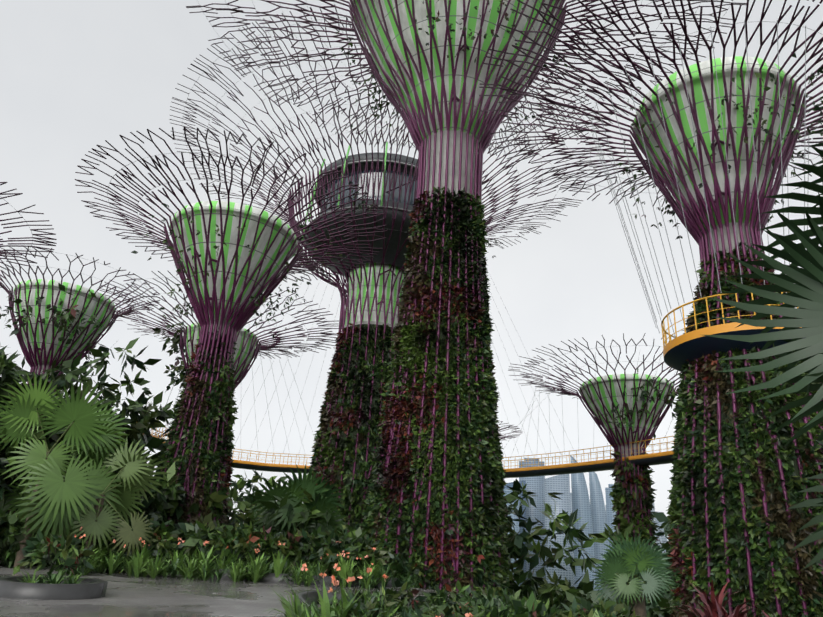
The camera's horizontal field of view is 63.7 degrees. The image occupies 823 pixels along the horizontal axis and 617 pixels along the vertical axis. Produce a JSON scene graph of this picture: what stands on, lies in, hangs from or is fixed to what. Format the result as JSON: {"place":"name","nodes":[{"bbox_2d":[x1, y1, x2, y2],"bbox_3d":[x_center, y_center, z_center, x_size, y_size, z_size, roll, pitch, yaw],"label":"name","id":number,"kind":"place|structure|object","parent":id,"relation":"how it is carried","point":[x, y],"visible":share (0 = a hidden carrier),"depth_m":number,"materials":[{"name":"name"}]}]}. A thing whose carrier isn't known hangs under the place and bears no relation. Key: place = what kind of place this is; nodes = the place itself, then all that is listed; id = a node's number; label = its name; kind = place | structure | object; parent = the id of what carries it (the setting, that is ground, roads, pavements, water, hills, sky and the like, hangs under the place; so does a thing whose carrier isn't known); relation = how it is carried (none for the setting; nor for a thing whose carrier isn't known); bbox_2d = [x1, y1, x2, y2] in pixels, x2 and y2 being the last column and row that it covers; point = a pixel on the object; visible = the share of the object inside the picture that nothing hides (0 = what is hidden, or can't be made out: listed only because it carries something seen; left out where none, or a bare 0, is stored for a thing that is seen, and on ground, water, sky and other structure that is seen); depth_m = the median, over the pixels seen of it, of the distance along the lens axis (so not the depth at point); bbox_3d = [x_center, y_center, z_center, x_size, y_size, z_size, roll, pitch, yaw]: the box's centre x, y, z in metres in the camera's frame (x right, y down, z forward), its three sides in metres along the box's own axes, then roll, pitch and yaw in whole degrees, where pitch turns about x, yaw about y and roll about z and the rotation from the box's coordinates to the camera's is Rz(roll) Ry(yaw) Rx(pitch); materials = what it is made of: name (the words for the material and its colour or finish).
{"place":"outdoors","nodes":[
{"label":"outdoors","id":0,"kind":"place"},
{"bbox_2d":[0,279,114,395],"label":"supertree","id":1,"kind":"object","parent":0,"point":[79,302],"depth_m":52.33},
{"bbox_2d":[140,415,170,437],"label":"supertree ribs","id":2,"kind":"object","parent":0,"point":[158,430],"depth_m":113.25,"materials":[{"name":"metal"}]},
{"bbox_2d":[153,322,257,392],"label":"supertree","id":3,"kind":"object","parent":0,"point":[245,352],"depth_m":60.19},
{"bbox_2d":[131,201,310,563],"bbox_3d":[-10.814,8.454,31.669,8.894,28.042,9.681,4,-22,-1],"label":"supertree","id":4,"kind":"object","parent":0,"point":[215,462],"depth_m":33.88},
{"bbox_2d":[0,560,470,616],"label":"paving path","id":5,"kind":"structure","parent":0,"point":[126,595],"depth_m":16.66,"materials":[{"name":"grey concrete"}]},
{"bbox_2d":[0,414,78,513],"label":"fan palm","id":6,"kind":"object","parent":5,"relation":"on","point":[51,441],"depth_m":24.42,"materials":[{"name":"green plant"}]},
{"bbox_2d":[0,372,132,567],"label":"palm","id":7,"kind":"object","parent":5,"relation":"on","point":[92,430],"depth_m":24.22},
{"bbox_2d":[18,438,170,559],"bbox_3d":[-11.719,7.043,24.501,5.150,4.957,2.893,22,-28,-39],"label":"palm","id":8,"kind":"object","parent":5,"relation":"on","point":[140,472],"depth_m":24.23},
{"bbox_2d":[264,563,399,616],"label":"flowering plant","id":9,"kind":"object","parent":5,"relation":"on","point":[298,610],"visible":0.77,"depth_m":10.34,"materials":[{"name":"green plant"}]},
{"bbox_2d":[380,597,486,616],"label":"shrub","id":10,"kind":"object","parent":5,"relation":"on","point":[446,610],"visible":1,"depth_m":8.34,"materials":[{"name":"green plant"}]},
{"bbox_2d":[292,181,496,530],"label":"supertree","id":11,"kind":"object","parent":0,"point":[331,385],"depth_m":59.71},
{"bbox_2d":[0,0,822,540],"label":"sky","id":12,"kind":"structure","parent":0,"point":[76,76],"materials":[{"name":"white"}]},
{"bbox_2d":[333,0,588,596],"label":"supertree","id":13,"kind":"object","parent":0,"point":[404,339],"depth_m":31.59},
{"bbox_2d":[503,488,519,585],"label":"skyscraper","id":14,"kind":"structure","parent":0,"point":[513,516],"depth_m":1214.41,"materials":[{"name":"glass"}]},
{"bbox_2d":[504,480,525,584],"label":"skyscraper","id":15,"kind":"structure","parent":0,"point":[523,508],"depth_m":1261.83,"materials":[{"name":"glass"}]},
{"bbox_2d":[519,458,545,586],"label":"skyscraper","id":16,"kind":"structure","parent":0,"point":[535,484],"depth_m":1326.54,"materials":[{"name":"glass"}]},
{"bbox_2d":[539,589,562,605],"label":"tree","id":17,"kind":"object","parent":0,"point":[555,599],"depth_m":55.59,"materials":[{"name":"green plant"}]},
{"bbox_2d":[544,474,572,586],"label":"skyscraper","id":18,"kind":"structure","parent":0,"point":[559,483],"depth_m":1202.66,"materials":[{"name":"glass"}]},
{"bbox_2d":[519,586,605,603],"bbox_3d":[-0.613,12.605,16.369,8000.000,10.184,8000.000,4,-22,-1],"label":"ground","id":19,"kind":"structure","parent":0,"point":[594,596],"depth_m":693.49,"materials":[{"name":"grey plant"}]},
{"bbox_2d":[0,182,56,269],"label":"supertree ribs","id":20,"kind":"object","parent":19,"relation":"on","point":[15,244],"visible":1,"depth_m":39.99,"materials":[{"name":"purple metal"}]},
{"bbox_2d":[0,342,62,425],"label":"tree","id":21,"kind":"object","parent":19,"relation":"on","point":[9,369],"depth_m":26.57,"materials":[{"name":"green plant"}]},
{"bbox_2d":[0,444,150,554],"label":"tree","id":22,"kind":"object","parent":19,"relation":"on","point":[115,456],"depth_m":33.83,"materials":[{"name":"green plant"}]},
{"bbox_2d":[0,247,159,390],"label":"supertree ribs","id":23,"kind":"object","parent":19,"relation":"on","point":[29,356],"visible":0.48,"depth_m":52.37,"materials":[{"name":"purple metal"}]},
{"bbox_2d":[0,249,151,319],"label":"canopy rings","id":24,"kind":"object","parent":23,"relation":"attached to","point":[77,272],"visible":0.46,"depth_m":51.94,"materials":[{"name":"metal"}]},
{"bbox_2d":[0,337,173,454],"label":"tree","id":25,"kind":"object","parent":19,"relation":"on","point":[132,408],"depth_m":31.09,"materials":[{"name":"green plant"}]},
{"bbox_2d":[1,400,235,566],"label":"shrub","id":26,"kind":"object","parent":19,"relation":"on","point":[155,442],"visible":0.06,"depth_m":32.83,"materials":[{"name":"green plant"}]},
{"bbox_2d":[68,435,228,564],"bbox_3d":[-13.018,10.202,29.871,9.090,9.290,8.499,4,-22,-1],"label":"shrub","id":27,"kind":"object","parent":19,"relation":"on","point":[170,496],"visible":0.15,"depth_m":29.15,"materials":[{"name":"green plant"}]},
{"bbox_2d":[0,564,410,616],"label":"planter kerbs","id":28,"kind":"structure","parent":19,"relation":"on","point":[83,589],"depth_m":15.29,"materials":[{"name":"concrete"}]},
{"bbox_2d":[11,529,95,583],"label":"planter plants","id":29,"kind":"object","parent":28,"relation":"in","point":[58,545],"visible":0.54,"depth_m":16.27,"materials":[{"name":"green plant"}]},
{"bbox_2d":[0,508,431,587],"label":"bed shrubs","id":30,"kind":"object","parent":19,"relation":"on","point":[301,545],"visible":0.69,"depth_m":25.98,"materials":[{"name":"green plant"}]},
{"bbox_2d":[97,271,343,388],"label":"supertree ribs","id":31,"kind":"object","parent":19,"relation":"on","point":[244,372],"visible":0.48,"depth_m":60.45,"materials":[{"name":"purple metal"}]},
{"bbox_2d":[117,277,329,355],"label":"canopy rings","id":32,"kind":"object","parent":31,"relation":"attached to","point":[240,330],"visible":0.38,"depth_m":59.53,"materials":[{"name":"purple metal"}]},
{"bbox_2d":[75,127,386,563],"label":"supertree ribs","id":33,"kind":"object","parent":19,"relation":"on","point":[243,317],"visible":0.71,"depth_m":34.13,"materials":[{"name":"purple metal"}]},
{"bbox_2d":[108,152,357,273],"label":"canopy rings","id":34,"kind":"object","parent":33,"relation":"attached to","point":[225,207],"visible":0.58,"depth_m":33.64,"materials":[{"name":"metal"}]},
{"bbox_2d":[55,527,425,589],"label":"grassy plants","id":35,"kind":"object","parent":19,"relation":"on","point":[144,565],"visible":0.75,"depth_m":23.47,"materials":[{"name":"green plant"}]},
{"bbox_2d":[226,470,287,564],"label":"shrub","id":36,"kind":"object","parent":19,"relation":"on","point":[239,486],"visible":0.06,"depth_m":50.18,"materials":[{"name":"green plant"}]},
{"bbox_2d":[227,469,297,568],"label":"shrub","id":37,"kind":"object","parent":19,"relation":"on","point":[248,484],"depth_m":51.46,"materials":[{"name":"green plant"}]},
{"bbox_2d":[249,465,348,573],"bbox_3d":[-6.547,16.624,35.552,5.674,16.268,4.085,4,-22,-1],"label":"fan palm","id":38,"kind":"object","parent":19,"relation":"on","point":[296,495],"depth_m":37.17,"materials":[{"name":"green plant"}]},
{"bbox_2d":[259,487,358,574],"bbox_3d":[-4.088,19.095,39.762,12.036,15.072,14.554,4,-22,-1],"label":"shrub","id":39,"kind":"object","parent":19,"relation":"on","point":[302,517],"visible":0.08,"depth_m":36.33,"materials":[{"name":"green plant"}]},
{"bbox_2d":[341,512,355,531],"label":"shrub","id":40,"kind":"object","parent":19,"relation":"on","point":[348,526],"depth_m":43.93,"materials":[{"name":"green plant"}]},
{"bbox_2d":[169,4,603,532],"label":"supertree ribs","id":41,"kind":"object","parent":19,"relation":"on","point":[344,294],"visible":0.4,"depth_m":62.83,"materials":[{"name":"purple metal"}]},
{"bbox_2d":[302,142,417,280],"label":"observation deck","id":42,"kind":"structure","parent":41,"relation":"on","point":[390,254],"depth_m":64.22,"materials":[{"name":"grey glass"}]},
{"bbox_2d":[183,17,590,251],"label":"supertree ring cables","id":43,"kind":"object","parent":41,"relation":"attached to","point":[349,132],"visible":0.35,"depth_m":62.48,"materials":[{"name":"metal"}]},
{"bbox_2d":[166,20,822,459],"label":"suspension cables","id":44,"kind":"object","parent":41,"relation":"attached to","point":[632,230],"visible":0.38,"depth_m":30.47,"materials":[{"name":"grey metal"}]},
{"bbox_2d":[146,427,674,477],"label":"skyway","id":45,"kind":"object","parent":44,"relation":"hanging from","point":[653,458],"visible":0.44,"depth_m":68.89,"materials":[{"name":"yellow metal"}]},
{"bbox_2d":[186,0,746,594],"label":"supertree ribs","id":46,"kind":"object","parent":19,"relation":"on","point":[490,124],"visible":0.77,"depth_m":37.31,"materials":[{"name":"purple metal"}]},
{"bbox_2d":[203,0,732,149],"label":"supertree ring cables","id":47,"kind":"object","parent":46,"relation":"attached to","point":[393,106],"visible":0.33,"depth_m":48.40,"materials":[{"name":"metal"}]},
{"bbox_2d":[354,546,593,608],"bbox_3d":[2.412,18.586,34.216,14.916,12.722,12.103,4,-22,-1],"label":"shrub","id":48,"kind":"object","parent":19,"relation":"on","point":[586,585],"visible":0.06,"depth_m":36.41,"materials":[{"name":"green plant"}]},
{"bbox_2d":[498,421,521,439],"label":"supertree ribs","id":49,"kind":"object","parent":19,"relation":"on","point":[503,437],"visible":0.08,"depth_m":122.65,"materials":[{"name":"metal"}]},
{"bbox_2d":[524,571,583,614],"bbox_3d":[7.102,18.789,32.192,8.800,11.345,10.271,4,-22,-1],"label":"shrub","id":50,"kind":"object","parent":19,"relation":"on","point":[547,591],"visible":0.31,"depth_m":33.80,"materials":[{"name":"green plant"}]},
{"bbox_2d":[504,479,604,599],"bbox_3d":[4.165,19.447,41.858,15.103,16.913,14.412,4,-22,-1],"label":"shrub","id":51,"kind":"object","parent":19,"relation":"on","point":[516,540],"depth_m":39.90,"materials":[{"name":"green plant"}]},
{"bbox_2d":[330,577,821,616],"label":"bed","id":52,"kind":"object","parent":19,"relation":"on","point":[490,603],"visible":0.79,"depth_m":11.38,"materials":[{"name":"green plant"}]},
{"bbox_2d":[508,333,681,544],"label":"supertree ribs","id":53,"kind":"object","parent":19,"relation":"on","point":[608,437],"visible":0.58,"depth_m":62.22,"materials":[{"name":"purple metal"}]},
{"bbox_2d":[531,345,669,390],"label":"canopy support rings","id":54,"kind":"object","parent":53,"relation":"attached to","point":[608,362],"visible":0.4,"depth_m":60.96,"materials":[{"name":"metal"}]},
{"bbox_2d":[589,472,608,589],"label":"skyscraper","id":55,"kind":"structure","parent":19,"relation":"on","point":[598,512],"depth_m":1301.73,"materials":[{"name":"glass"}]},
{"bbox_2d":[605,484,615,550],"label":"skyscraper","id":56,"kind":"structure","parent":19,"relation":"on","point":[610,513],"depth_m":1299.09,"materials":[{"name":"glass"}]},
{"bbox_2d":[592,532,679,616],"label":"fan palm","id":57,"kind":"object","parent":19,"relation":"on","point":[624,559],"depth_m":14.89,"materials":[{"name":"green plant"}]},
{"bbox_2d":[616,568,672,616],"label":"shrub","id":58,"kind":"object","parent":19,"relation":"on","point":[662,607],"visible":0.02,"depth_m":33.48,"materials":[{"name":"green plant"}]},
{"bbox_2d":[479,0,822,616],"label":"supertree ribs","id":59,"kind":"object","parent":19,"relation":"on","point":[694,215],"visible":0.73,"depth_m":29.39,"materials":[{"name":"purple metal"}]},
{"bbox_2d":[517,0,822,192],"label":"canopy support rings","id":60,"kind":"object","parent":59,"relation":"attached to","point":[655,96],"visible":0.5,"depth_m":30.67,"materials":[{"name":"metal"}]},
{"bbox_2d":[661,292,802,372],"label":"observation platform","id":61,"kind":"structure","parent":59,"relation":"on","point":[691,346],"depth_m":26.59,"materials":[{"name":"yellow"}]},
{"bbox_2d":[645,505,671,599],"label":"shrub","id":62,"kind":"object","parent":19,"relation":"on","point":[661,517],"depth_m":47.99,"materials":[{"name":"green plant"}]},
{"bbox_2d":[663,581,803,616],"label":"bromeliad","id":63,"kind":"object","parent":19,"relation":"on","point":[714,607],"visible":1,"depth_m":10.42,"materials":[{"name":"red plant"}]},
{"bbox_2d":[703,106,822,428],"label":"palm","id":64,"kind":"object","parent":19,"relation":"on","point":[803,286],"visible":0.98,"depth_m":6.73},
{"bbox_2d":[760,327,822,577],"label":"palm","id":65,"kind":"object","parent":19,"relation":"on","point":[818,533],"visible":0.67,"depth_m":7.74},
{"bbox_2d":[570,493,574,586],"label":"skyscraper","id":66,"kind":"structure","parent":0,"point":[571,527],"depth_m":1681.12,"materials":[{"name":"glass"}]},
{"bbox_2d":[570,456,595,590],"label":"skyscraper","id":67,"kind":"structure","parent":0,"point":[580,500],"depth_m":1249.31,"materials":[{"name":"blue glass"}]},
{"bbox_2d":[579,368,679,596],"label":"supertree","id":68,"kind":"object","parent":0,"point":[616,395],"depth_m":61.73},
{"bbox_2d":[594,523,669,612],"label":"shrub","id":69,"kind":"object","parent":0,"point":[628,529],"depth_m":46.74,"materials":[{"name":"green plant"}]},
{"bbox_2d":[651,499,656,542],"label":"skyscraper","id":70,"kind":"structure","parent":0,"point":[654,519],"depth_m":1161.28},
{"bbox_2d":[655,512,667,552],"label":"skyscraper","id":71,"kind":"structure","parent":0,"point":[662,539],"depth_m":1203.14,"materials":[{"name":"grey glass"}]},
{"bbox_2d":[617,52,822,616],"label":"supertree","id":72,"kind":"object","parent":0,"point":[682,464],"depth_m":25.13}
]}

